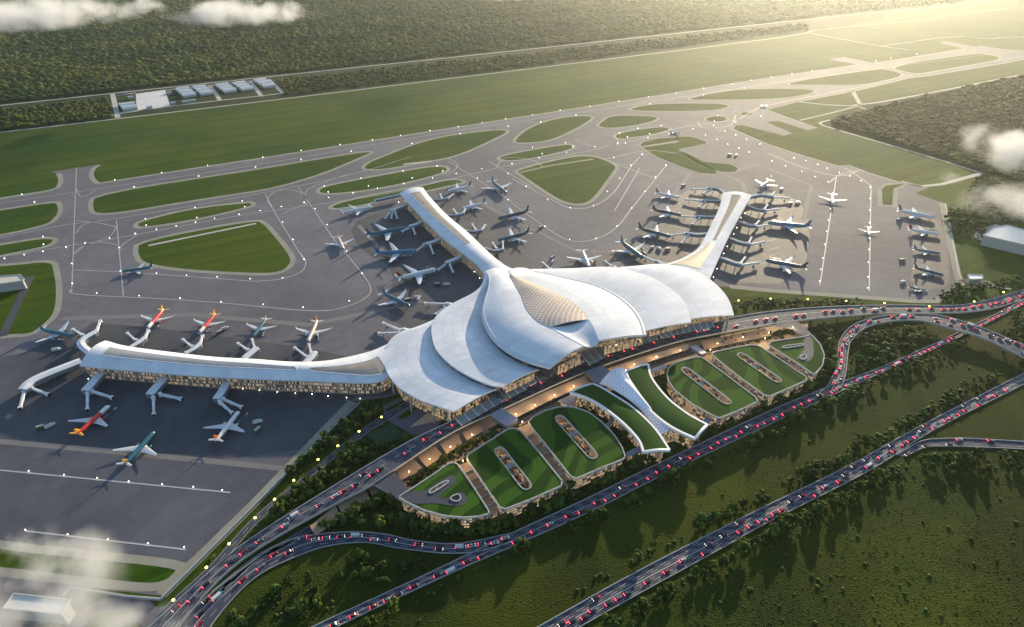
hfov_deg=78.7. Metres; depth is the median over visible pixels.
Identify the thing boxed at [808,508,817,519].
tree
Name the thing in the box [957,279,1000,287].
perimeter road
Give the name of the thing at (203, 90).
vaulted shed
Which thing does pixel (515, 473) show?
car park block
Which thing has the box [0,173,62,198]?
taxiway shoulder
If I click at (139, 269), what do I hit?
airliner
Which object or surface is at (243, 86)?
vaulted shed
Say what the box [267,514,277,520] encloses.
tree
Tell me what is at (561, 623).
car
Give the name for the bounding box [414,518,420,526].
tree
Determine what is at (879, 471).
tree
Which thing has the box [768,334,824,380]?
car park block
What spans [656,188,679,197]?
airliner
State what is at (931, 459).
tree
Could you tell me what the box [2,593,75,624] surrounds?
cargo building
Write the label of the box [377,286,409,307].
airliner
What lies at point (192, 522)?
apron
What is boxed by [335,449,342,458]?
tree
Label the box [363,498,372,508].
tree
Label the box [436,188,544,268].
aircraft stand
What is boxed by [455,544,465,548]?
box truck
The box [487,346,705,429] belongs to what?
forecourt road
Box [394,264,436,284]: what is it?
airliner
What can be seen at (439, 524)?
tree
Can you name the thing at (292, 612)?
tree
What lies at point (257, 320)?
service lane
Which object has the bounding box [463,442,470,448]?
tree
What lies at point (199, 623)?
car
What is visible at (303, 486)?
tree
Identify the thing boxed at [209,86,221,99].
compound road
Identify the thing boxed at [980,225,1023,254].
hangar
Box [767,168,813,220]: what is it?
service lane
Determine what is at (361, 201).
grass island
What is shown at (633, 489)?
kerb
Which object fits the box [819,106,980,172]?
perimeter road
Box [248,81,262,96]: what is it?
compound road
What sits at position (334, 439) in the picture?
tree
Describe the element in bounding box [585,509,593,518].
tree
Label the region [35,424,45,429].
service truck
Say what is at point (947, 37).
perimeter road
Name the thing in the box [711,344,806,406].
car park block
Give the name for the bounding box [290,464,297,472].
tree
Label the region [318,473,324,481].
tree
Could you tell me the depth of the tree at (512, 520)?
476.18 m
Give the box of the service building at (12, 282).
[0,274,26,291]
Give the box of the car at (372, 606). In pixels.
[369,602,377,608]
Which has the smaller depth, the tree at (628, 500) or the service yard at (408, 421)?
the tree at (628, 500)
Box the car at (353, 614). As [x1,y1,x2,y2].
[349,612,357,618]
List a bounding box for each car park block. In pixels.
[399,462,489,527]
[467,427,562,516]
[528,406,625,489]
[666,356,757,427]
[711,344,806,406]
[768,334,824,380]
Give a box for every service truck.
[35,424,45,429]
[44,422,55,428]
[51,347,60,351]
[252,419,262,423]
[254,425,261,432]
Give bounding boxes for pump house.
[967,274,983,282]
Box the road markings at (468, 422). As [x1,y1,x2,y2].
[154,290,1023,626]
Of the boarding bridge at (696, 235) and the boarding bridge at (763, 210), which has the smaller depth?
the boarding bridge at (696, 235)
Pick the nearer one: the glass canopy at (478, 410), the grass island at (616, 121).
the glass canopy at (478, 410)
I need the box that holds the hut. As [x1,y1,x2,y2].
[182,99,195,103]
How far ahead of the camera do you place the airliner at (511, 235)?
887.90 m
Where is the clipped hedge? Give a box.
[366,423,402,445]
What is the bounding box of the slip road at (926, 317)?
[827,314,1023,390]
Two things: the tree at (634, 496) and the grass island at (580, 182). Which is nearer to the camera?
the tree at (634, 496)
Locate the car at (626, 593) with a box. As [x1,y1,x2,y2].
[623,590,630,595]
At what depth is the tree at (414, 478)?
513.64 m
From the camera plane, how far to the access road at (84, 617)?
424.25 m
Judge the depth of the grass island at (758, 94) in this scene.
1576.05 m
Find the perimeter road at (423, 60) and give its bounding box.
[0,5,952,105]
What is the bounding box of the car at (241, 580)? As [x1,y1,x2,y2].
[238,576,246,583]
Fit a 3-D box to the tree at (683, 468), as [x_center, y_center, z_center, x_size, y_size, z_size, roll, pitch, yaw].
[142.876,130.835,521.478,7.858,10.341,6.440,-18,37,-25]
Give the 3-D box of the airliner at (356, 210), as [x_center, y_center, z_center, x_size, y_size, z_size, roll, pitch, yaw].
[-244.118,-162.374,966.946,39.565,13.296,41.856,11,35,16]
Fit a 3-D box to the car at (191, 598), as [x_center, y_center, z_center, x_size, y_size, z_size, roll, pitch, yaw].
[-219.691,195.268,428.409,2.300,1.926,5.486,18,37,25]
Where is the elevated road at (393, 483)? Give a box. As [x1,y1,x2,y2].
[373,469,409,506]
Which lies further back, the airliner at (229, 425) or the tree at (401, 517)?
the airliner at (229, 425)
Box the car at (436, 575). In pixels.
[433,572,441,577]
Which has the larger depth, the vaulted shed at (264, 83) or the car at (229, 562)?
the vaulted shed at (264, 83)
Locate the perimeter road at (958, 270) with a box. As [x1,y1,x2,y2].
[944,203,1011,289]
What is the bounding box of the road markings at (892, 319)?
[823,314,1022,395]
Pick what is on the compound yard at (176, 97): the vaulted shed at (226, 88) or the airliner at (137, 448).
the vaulted shed at (226, 88)
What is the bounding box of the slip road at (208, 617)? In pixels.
[180,532,511,626]
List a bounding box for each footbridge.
[491,407,517,428]
[585,365,609,384]
[691,345,706,356]
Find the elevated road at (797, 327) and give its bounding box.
[768,321,810,335]
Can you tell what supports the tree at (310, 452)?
on the ground at (827, 434)
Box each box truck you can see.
[211,590,223,601]
[288,510,298,518]
[351,533,361,536]
[446,566,457,572]
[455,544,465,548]
[865,462,873,467]
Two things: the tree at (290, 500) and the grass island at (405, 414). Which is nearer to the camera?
the tree at (290, 500)
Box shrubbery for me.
[207,203,1023,626]
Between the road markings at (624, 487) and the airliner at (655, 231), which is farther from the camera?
the airliner at (655, 231)
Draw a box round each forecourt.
[310,324,807,536]
[410,413,443,426]
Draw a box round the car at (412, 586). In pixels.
[410,583,417,588]
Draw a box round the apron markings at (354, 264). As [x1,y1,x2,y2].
[0,50,1021,549]
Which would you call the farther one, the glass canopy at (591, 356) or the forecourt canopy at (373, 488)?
the glass canopy at (591, 356)
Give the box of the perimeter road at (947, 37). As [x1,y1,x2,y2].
[883,36,1006,45]
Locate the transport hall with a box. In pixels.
[570,363,707,463]
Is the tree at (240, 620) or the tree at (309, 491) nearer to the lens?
the tree at (240, 620)
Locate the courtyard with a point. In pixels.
(626, 448)
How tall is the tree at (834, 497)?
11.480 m
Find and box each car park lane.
[459,462,499,521]
[518,424,572,489]
[703,354,762,406]
[757,342,815,382]
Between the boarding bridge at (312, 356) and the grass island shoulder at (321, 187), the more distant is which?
the grass island shoulder at (321, 187)
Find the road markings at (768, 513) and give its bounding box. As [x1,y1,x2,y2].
[540,374,1023,626]
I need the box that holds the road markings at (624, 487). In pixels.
[318,301,1023,626]
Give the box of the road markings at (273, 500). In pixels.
[157,402,407,614]
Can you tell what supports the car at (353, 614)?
on the highway at (573, 508)
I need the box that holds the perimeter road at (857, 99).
[851,91,862,105]
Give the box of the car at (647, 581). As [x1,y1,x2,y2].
[644,578,651,584]
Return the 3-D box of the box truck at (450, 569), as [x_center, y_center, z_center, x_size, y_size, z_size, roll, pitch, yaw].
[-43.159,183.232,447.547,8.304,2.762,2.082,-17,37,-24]
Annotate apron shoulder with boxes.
[157,401,354,596]
[729,202,964,302]
[731,126,921,187]
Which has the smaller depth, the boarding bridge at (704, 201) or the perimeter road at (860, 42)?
the boarding bridge at (704, 201)
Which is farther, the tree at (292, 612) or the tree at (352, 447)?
the tree at (352, 447)
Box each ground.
[0,0,882,131]
[121,10,1023,626]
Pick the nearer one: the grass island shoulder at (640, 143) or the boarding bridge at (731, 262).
the boarding bridge at (731, 262)
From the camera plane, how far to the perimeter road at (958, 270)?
861.56 m
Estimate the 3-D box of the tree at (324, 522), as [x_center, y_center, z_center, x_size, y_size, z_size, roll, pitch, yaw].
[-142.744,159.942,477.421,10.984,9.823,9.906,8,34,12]
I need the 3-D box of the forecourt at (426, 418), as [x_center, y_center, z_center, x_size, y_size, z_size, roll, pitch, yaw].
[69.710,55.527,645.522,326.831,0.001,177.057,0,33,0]
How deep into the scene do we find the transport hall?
564.39 m
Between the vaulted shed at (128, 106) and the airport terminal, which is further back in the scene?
the vaulted shed at (128, 106)
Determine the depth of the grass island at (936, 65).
1884.72 m
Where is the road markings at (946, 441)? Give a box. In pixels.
[899,439,1018,456]
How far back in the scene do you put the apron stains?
861.50 m
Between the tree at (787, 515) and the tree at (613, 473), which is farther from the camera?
the tree at (613, 473)
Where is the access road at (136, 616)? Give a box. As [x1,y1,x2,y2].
[106,606,164,626]
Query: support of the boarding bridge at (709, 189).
on the apron at (852, 263)
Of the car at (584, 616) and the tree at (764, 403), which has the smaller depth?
the car at (584, 616)
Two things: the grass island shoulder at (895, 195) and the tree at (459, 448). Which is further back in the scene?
the grass island shoulder at (895, 195)
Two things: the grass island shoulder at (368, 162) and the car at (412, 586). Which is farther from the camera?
the grass island shoulder at (368, 162)
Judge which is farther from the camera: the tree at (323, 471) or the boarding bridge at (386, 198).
the boarding bridge at (386, 198)
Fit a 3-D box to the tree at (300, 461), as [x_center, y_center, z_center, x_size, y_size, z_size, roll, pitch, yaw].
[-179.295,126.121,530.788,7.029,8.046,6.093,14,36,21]
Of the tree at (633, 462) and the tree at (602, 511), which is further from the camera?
the tree at (633, 462)
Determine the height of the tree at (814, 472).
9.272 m
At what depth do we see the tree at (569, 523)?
477.45 m
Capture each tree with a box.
[224,607,237,620]
[235,615,247,626]
[250,603,258,612]
[256,595,266,604]
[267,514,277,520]
[268,506,275,514]
[269,583,281,595]
[273,498,284,512]
[274,508,283,517]
[281,613,287,621]
[282,575,291,582]
[283,493,290,498]
[285,467,291,474]
[287,497,295,503]
[287,607,298,618]
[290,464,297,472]
[290,488,297,497]
[291,481,301,492]
[296,458,304,464]
[296,597,307,611]
[301,483,307,489]
[302,475,310,484]
[303,569,310,578]
[304,488,314,495]
[306,449,314,456]
[306,589,316,599]
[308,584,319,592]
[312,595,321,606]
[313,476,321,484]
[315,482,324,490]
[317,518,330,527]
[318,439,325,446]
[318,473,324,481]
[319,430,327,437]
[319,469,326,479]
[322,436,329,445]
[329,468,337,478]
[330,435,338,443]
[330,519,337,526]
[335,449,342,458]
[335,458,342,466]
[335,569,345,576]
[338,513,348,525]
[339,467,346,474]
[340,417,349,427]
[342,449,351,461]
[344,427,353,434]
[344,440,354,449]
[344,507,351,515]
[349,444,355,450]
[349,505,360,517]
[350,501,359,505]
[350,553,358,562]
[351,570,358,576]
[353,421,359,428]
[353,457,360,464]
[353,548,364,557]
[355,448,362,455]
[356,514,366,525]
[359,616,369,625]
[360,568,367,576]
[362,410,372,420]
[362,446,370,456]
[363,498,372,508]
[363,552,370,560]
[366,565,376,575]
[369,500,377,509]
[370,451,376,459]
[372,405,381,414]
[372,492,381,498]
[373,496,383,506]
[373,514,386,525]
[373,574,380,581]
[377,560,386,571]
[379,491,387,499]
[380,576,390,583]
[381,442,388,449]
[384,492,396,504]
[386,595,399,613]
[388,512,399,523]
[396,559,406,570]
[397,504,403,510]
[397,510,407,525]
[400,431,409,441]
[406,512,418,524]
[408,518,415,527]
[411,474,417,482]
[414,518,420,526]
[417,468,425,476]
[418,516,431,528]
[425,465,432,471]
[429,521,436,530]
[437,521,442,530]
[439,452,447,461]
[439,522,448,533]
[449,518,460,530]
[449,520,464,533]
[455,446,462,452]
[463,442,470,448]
[463,528,471,535]
[468,522,476,531]
[471,437,478,443]
[475,519,484,530]
[478,432,485,439]
[478,526,486,534]
[481,518,490,526]
[484,523,495,533]
[489,429,495,436]
[490,517,500,531]
[491,556,499,563]
[498,513,508,520]
[502,519,510,527]
[508,516,518,525]
[509,545,516,553]
[516,537,530,548]
[525,502,535,514]
[538,497,545,506]
[543,500,551,510]
[547,494,558,508]
[549,530,554,537]
[557,483,567,495]
[557,494,564,507]
[566,480,576,489]
[566,489,575,497]
[567,520,572,526]
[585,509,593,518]
[591,478,597,485]
[593,511,599,517]
[597,506,607,516]
[598,476,607,485]
[601,612,614,626]
[603,470,612,480]
[609,471,616,478]
[612,617,619,626]
[616,464,625,472]
[621,431,628,438]
[624,496,632,503]
[628,458,639,469]
[630,493,637,500]
[630,603,640,611]
[632,548,642,561]
[634,453,645,463]
[636,596,648,612]
[644,455,653,461]
[644,486,650,493]
[655,587,662,597]
[658,473,666,482]
[660,587,671,596]
[661,582,671,592]
[669,443,674,449]
[669,465,679,477]
[669,581,676,591]
[679,436,686,442]
[679,465,686,473]
[687,461,693,469]
[689,564,699,576]
[694,511,708,523]
[698,520,704,527]
[701,568,709,575]
[703,427,710,432]
[703,459,712,466]
[707,513,716,526]
[709,559,718,568]
[710,423,717,429]
[711,509,721,518]
[718,554,729,564]
[726,417,735,425]
[727,500,738,510]
[733,539,743,551]
[736,545,747,553]
[738,498,748,506]
[738,536,750,549]
[749,439,756,446]
[751,406,760,413]
[751,430,762,440]
[752,536,761,544]
[755,492,766,502]
[760,400,767,406]
[762,531,769,538]
[769,522,779,531]
[772,393,781,401]
[774,515,785,527]
[778,512,791,522]
[779,426,786,432]
[784,410,795,420]
[789,513,800,523]
[794,408,804,419]
[794,466,806,476]
[802,510,809,516]
[804,463,814,472]
[805,381,814,389]
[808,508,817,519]
[809,467,819,476]
[810,502,821,514]
[817,395,829,404]
[825,459,835,467]
[826,360,835,370]
[828,339,836,346]
[828,492,840,503]
[838,491,849,499]
[840,496,845,502]
[841,453,851,462]
[849,489,857,495]
[854,354,865,361]
[855,481,864,489]
[860,434,870,443]
[868,475,874,482]
[873,467,884,476]
[908,417,918,426]
[926,454,938,462]
[931,453,944,463]
[942,451,953,461]
[957,451,972,457]
[958,453,972,462]
[971,447,986,459]
[1010,451,1023,462]
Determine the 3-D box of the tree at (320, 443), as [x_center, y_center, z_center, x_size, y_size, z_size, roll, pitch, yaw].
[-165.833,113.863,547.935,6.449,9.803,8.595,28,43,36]
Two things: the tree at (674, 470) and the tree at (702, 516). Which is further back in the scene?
the tree at (674, 470)
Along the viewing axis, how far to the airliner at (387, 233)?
897.77 m
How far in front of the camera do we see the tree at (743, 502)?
491.30 m
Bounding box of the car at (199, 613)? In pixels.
[195,609,203,617]
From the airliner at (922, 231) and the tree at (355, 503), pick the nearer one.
the tree at (355, 503)
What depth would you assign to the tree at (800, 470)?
516.97 m
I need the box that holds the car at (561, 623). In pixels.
[558,620,565,626]
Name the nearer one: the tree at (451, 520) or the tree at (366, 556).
the tree at (366, 556)
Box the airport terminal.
[79,187,751,422]
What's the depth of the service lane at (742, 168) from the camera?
1133.23 m
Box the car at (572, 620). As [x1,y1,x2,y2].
[568,617,576,623]
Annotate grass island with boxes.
[0,203,57,233]
[0,239,51,254]
[0,262,55,333]
[0,549,175,581]
[93,152,369,212]
[138,203,250,225]
[138,222,289,272]
[320,167,445,192]
[333,180,461,207]
[365,130,505,168]
[386,401,405,411]
[398,407,415,418]
[500,145,571,159]
[516,116,590,142]
[518,156,614,203]
[599,116,656,127]
[616,127,667,137]
[632,103,727,110]
[641,136,716,173]
[684,152,737,171]
[691,89,812,99]
[707,116,725,121]
[789,69,900,84]
[882,184,902,204]
[895,54,998,72]
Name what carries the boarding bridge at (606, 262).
on the apron at (852, 263)
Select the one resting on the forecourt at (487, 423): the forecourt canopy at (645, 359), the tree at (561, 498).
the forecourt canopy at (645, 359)
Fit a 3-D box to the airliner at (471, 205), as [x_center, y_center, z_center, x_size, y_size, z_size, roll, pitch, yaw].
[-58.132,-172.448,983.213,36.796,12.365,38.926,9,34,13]
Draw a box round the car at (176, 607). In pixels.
[171,604,179,611]
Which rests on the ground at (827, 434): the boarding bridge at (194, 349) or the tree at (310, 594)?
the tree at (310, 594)
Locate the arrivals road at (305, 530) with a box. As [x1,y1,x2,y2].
[213,509,340,592]
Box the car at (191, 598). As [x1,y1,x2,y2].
[187,594,195,602]
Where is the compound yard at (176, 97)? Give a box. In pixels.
[115,78,279,117]
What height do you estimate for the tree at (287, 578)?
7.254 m
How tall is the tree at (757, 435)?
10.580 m
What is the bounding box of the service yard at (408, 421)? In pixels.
[383,398,440,435]
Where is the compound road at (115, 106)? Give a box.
[110,94,119,117]
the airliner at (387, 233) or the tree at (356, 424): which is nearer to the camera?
the tree at (356, 424)
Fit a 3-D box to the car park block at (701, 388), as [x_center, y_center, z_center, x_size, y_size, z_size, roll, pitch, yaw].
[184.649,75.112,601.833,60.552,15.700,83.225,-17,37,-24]
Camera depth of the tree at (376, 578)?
438.23 m
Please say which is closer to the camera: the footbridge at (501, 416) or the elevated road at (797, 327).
the footbridge at (501, 416)
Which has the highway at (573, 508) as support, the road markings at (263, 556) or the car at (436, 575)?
the car at (436, 575)
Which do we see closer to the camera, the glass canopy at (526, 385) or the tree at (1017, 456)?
the tree at (1017, 456)
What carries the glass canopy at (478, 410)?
on the elevated road at (391, 462)
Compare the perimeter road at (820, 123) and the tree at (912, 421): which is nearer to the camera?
the tree at (912, 421)
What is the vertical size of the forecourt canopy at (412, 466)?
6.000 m
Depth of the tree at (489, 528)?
470.35 m
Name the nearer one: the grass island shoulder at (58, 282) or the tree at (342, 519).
the tree at (342, 519)
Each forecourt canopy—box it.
[338,490,368,513]
[368,485,383,495]
[396,458,421,480]
[417,446,441,466]
[440,434,461,453]
[462,424,483,440]
[506,376,589,417]
[608,344,688,370]
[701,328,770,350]
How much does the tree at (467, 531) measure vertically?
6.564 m
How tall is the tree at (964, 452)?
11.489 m
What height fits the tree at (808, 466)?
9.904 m
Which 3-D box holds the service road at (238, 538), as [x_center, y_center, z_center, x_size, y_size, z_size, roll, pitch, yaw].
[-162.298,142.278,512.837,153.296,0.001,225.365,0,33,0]
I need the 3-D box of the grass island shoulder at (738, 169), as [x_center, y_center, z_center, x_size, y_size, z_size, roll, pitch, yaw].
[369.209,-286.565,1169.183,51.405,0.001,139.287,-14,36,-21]
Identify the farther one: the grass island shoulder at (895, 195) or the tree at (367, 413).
the grass island shoulder at (895, 195)
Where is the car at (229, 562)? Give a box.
[225,559,233,565]
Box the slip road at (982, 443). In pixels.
[897,439,1023,455]
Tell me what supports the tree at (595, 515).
on the ground at (827, 434)
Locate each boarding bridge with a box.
[18,358,81,410]
[71,319,101,354]
[81,372,114,411]
[125,329,149,347]
[146,377,183,416]
[181,334,204,354]
[213,382,244,415]
[236,338,259,358]
[293,343,317,361]
[367,194,401,205]
[377,321,407,337]
[383,203,407,220]
[400,220,422,235]
[416,237,440,255]
[423,302,451,316]
[431,193,454,203]
[436,255,461,274]
[447,208,466,218]
[465,223,485,235]
[484,240,503,255]
[541,261,551,268]
[604,260,615,266]
[643,255,666,263]
[670,232,706,244]
[681,215,714,225]
[685,198,720,208]
[691,187,723,195]
[718,256,758,267]
[727,237,764,247]
[736,220,768,229]
[745,204,778,213]
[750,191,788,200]
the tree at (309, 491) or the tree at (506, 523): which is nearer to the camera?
the tree at (506, 523)
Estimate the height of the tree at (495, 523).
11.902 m
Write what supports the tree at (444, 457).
on the forecourt at (487, 423)
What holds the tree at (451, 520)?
on the ground at (827, 434)
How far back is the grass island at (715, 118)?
1395.44 m
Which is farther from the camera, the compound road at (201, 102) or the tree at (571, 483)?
the compound road at (201, 102)
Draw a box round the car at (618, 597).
[614,594,621,600]
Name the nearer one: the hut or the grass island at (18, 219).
the grass island at (18, 219)
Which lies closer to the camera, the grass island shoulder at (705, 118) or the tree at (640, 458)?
the tree at (640, 458)
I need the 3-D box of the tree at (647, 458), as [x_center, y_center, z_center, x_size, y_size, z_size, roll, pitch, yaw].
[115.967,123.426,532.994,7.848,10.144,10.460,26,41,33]
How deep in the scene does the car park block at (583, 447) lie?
536.44 m
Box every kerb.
[149,289,1023,626]
[176,531,511,626]
[178,299,1023,626]
[210,541,511,626]
[312,300,1022,626]
[335,304,1023,626]
[537,373,1023,626]
[579,384,1023,626]
[813,313,1023,393]
[826,319,1023,395]
[896,438,1023,454]
[906,446,1023,456]
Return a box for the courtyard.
[556,403,635,453]
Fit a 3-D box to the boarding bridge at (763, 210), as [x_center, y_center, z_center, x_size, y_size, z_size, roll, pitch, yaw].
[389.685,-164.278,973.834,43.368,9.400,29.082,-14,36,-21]
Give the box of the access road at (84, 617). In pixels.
[65,596,155,626]
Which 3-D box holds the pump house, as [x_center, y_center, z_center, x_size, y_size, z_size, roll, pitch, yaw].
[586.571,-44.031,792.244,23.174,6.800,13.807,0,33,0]
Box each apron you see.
[0,41,1023,626]
[0,447,278,562]
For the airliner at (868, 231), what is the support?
on the apron at (852, 263)
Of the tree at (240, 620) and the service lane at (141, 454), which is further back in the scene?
the service lane at (141, 454)
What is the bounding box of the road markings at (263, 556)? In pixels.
[211,509,338,592]
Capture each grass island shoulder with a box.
[0,201,62,235]
[0,237,57,256]
[0,260,61,338]
[0,540,190,591]
[88,151,372,214]
[133,201,255,228]
[133,220,295,274]
[315,165,449,194]
[328,179,466,209]
[361,129,509,170]
[496,144,575,160]
[513,115,593,143]
[514,155,618,204]
[596,115,659,128]
[613,126,671,139]
[628,103,730,111]
[638,136,718,174]
[681,150,739,172]
[687,88,815,99]
[704,116,728,122]
[737,111,754,115]
[787,69,902,85]
[877,183,908,206]
[893,53,1000,73]
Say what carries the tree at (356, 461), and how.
on the ground at (827, 434)
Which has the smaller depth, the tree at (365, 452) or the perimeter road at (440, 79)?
the tree at (365, 452)
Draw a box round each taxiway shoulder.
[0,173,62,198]
[89,165,100,183]
[98,64,857,183]
[765,58,1023,127]
[876,49,962,62]
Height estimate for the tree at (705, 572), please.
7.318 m
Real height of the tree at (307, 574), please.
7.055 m
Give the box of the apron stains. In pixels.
[50,199,934,395]
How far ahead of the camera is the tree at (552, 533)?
469.53 m
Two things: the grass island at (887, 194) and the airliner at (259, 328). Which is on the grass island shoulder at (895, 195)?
the grass island at (887, 194)
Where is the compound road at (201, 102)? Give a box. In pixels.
[119,93,282,113]
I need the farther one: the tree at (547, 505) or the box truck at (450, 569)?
the tree at (547, 505)
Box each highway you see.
[315,300,1023,626]
[541,374,1023,626]
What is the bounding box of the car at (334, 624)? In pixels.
[330,621,338,626]
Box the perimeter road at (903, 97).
[797,75,1017,105]
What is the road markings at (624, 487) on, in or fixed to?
on the highway at (573, 508)
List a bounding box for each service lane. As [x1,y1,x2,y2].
[0,276,33,336]
[0,439,282,470]
[60,299,422,326]
[148,223,255,245]
[357,225,384,250]
[403,161,431,164]
[482,204,614,252]
[520,159,593,172]
[640,141,678,147]
[670,172,692,198]
[721,165,755,173]
[722,174,747,191]
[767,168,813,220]
[891,207,935,213]
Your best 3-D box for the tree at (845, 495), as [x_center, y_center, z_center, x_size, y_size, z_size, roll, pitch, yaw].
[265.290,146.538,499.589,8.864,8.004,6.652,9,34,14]
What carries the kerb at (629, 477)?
on the highway at (573, 508)
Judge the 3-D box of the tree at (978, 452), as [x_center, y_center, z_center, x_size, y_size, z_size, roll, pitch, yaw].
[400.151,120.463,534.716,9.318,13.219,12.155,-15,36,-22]
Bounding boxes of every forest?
[0,0,961,101]
[0,23,808,128]
[830,73,1023,181]
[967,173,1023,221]
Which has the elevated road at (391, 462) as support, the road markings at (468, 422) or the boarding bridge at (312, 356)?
the road markings at (468, 422)
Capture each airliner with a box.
[35,320,73,341]
[68,405,109,435]
[113,431,156,465]
[122,261,153,274]
[141,304,172,328]
[194,309,225,333]
[203,410,243,441]
[247,314,276,337]
[296,317,330,343]
[326,232,352,250]
[341,204,371,214]
[364,223,405,240]
[373,241,416,261]
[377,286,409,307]
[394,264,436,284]
[446,181,473,191]
[460,198,487,209]
[481,177,512,194]
[498,205,529,220]
[498,226,531,242]
[568,245,601,266]
[611,235,644,259]
[637,222,670,238]
[651,204,681,217]
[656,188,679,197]
[755,177,778,187]
[766,255,808,273]
[768,215,811,232]
[819,193,846,205]
[858,226,874,236]
[897,205,934,219]
[907,224,939,235]
[908,285,924,290]
[912,245,940,254]
[913,263,943,275]
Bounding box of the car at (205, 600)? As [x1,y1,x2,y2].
[202,596,210,603]
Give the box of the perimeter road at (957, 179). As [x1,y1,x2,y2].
[901,173,981,186]
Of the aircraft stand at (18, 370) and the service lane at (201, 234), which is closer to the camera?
the aircraft stand at (18, 370)
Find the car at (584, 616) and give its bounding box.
[580,613,588,619]
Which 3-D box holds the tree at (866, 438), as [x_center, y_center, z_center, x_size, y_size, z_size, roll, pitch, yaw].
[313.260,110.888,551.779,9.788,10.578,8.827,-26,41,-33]
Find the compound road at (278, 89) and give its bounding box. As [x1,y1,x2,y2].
[267,79,283,92]
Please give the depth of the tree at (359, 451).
537.23 m
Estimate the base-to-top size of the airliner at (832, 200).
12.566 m
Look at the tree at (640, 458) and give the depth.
527.82 m
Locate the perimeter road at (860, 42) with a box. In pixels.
[811,33,907,49]
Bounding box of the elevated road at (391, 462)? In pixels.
[151,290,1023,626]
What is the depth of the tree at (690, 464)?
524.35 m
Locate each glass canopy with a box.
[455,386,525,425]
[515,374,535,388]
[536,356,581,381]
[579,346,607,364]
[604,333,657,348]
[654,329,674,338]
[670,321,714,334]
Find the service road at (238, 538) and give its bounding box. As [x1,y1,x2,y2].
[157,402,409,615]
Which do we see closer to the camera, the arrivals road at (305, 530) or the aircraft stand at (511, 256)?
the arrivals road at (305, 530)
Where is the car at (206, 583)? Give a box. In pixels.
[201,580,209,587]
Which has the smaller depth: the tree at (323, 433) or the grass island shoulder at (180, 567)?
the grass island shoulder at (180, 567)
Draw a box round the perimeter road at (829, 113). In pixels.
[801,106,856,119]
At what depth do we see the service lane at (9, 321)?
738.75 m
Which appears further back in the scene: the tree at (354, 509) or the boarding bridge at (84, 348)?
the boarding bridge at (84, 348)
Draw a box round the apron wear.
[0,50,1023,311]
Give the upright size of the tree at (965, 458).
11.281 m
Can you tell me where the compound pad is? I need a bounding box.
[136,90,169,109]
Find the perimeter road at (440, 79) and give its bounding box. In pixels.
[0,9,1002,132]
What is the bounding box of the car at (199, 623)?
[195,619,202,626]
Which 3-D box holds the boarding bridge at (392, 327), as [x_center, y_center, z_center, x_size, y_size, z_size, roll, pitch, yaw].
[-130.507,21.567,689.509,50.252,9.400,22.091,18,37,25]
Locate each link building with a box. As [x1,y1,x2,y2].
[557,395,575,406]
[605,419,614,428]
[626,446,641,461]
[650,364,666,377]
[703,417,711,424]
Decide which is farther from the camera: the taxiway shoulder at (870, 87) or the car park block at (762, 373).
the taxiway shoulder at (870, 87)
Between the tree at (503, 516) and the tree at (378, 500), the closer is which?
the tree at (503, 516)
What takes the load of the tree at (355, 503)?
on the ground at (827, 434)
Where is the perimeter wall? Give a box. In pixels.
[62,402,359,600]
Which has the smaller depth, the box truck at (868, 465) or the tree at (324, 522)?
the tree at (324, 522)
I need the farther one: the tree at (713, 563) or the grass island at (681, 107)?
the grass island at (681, 107)
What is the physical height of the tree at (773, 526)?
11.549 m
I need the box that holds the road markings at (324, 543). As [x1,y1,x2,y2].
[185,532,511,626]
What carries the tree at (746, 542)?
on the ground at (827, 434)
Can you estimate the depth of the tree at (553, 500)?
491.02 m
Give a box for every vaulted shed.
[118,101,137,111]
[174,86,196,97]
[191,84,213,95]
[214,82,236,93]
[231,81,253,91]
[253,78,275,88]
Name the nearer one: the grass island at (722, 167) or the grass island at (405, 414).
the grass island at (405, 414)
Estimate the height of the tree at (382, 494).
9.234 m
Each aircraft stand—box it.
[0,322,397,451]
[0,391,354,458]
[351,208,482,327]
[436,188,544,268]
[562,190,721,267]
[715,193,809,283]
[908,212,949,289]
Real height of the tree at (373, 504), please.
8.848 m
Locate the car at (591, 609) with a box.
[588,606,595,612]
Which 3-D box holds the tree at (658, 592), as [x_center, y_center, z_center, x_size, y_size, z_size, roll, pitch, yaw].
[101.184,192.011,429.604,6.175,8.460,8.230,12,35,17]
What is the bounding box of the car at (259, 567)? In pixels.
[256,563,264,570]
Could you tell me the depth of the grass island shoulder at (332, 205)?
1038.55 m
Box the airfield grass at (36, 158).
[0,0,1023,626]

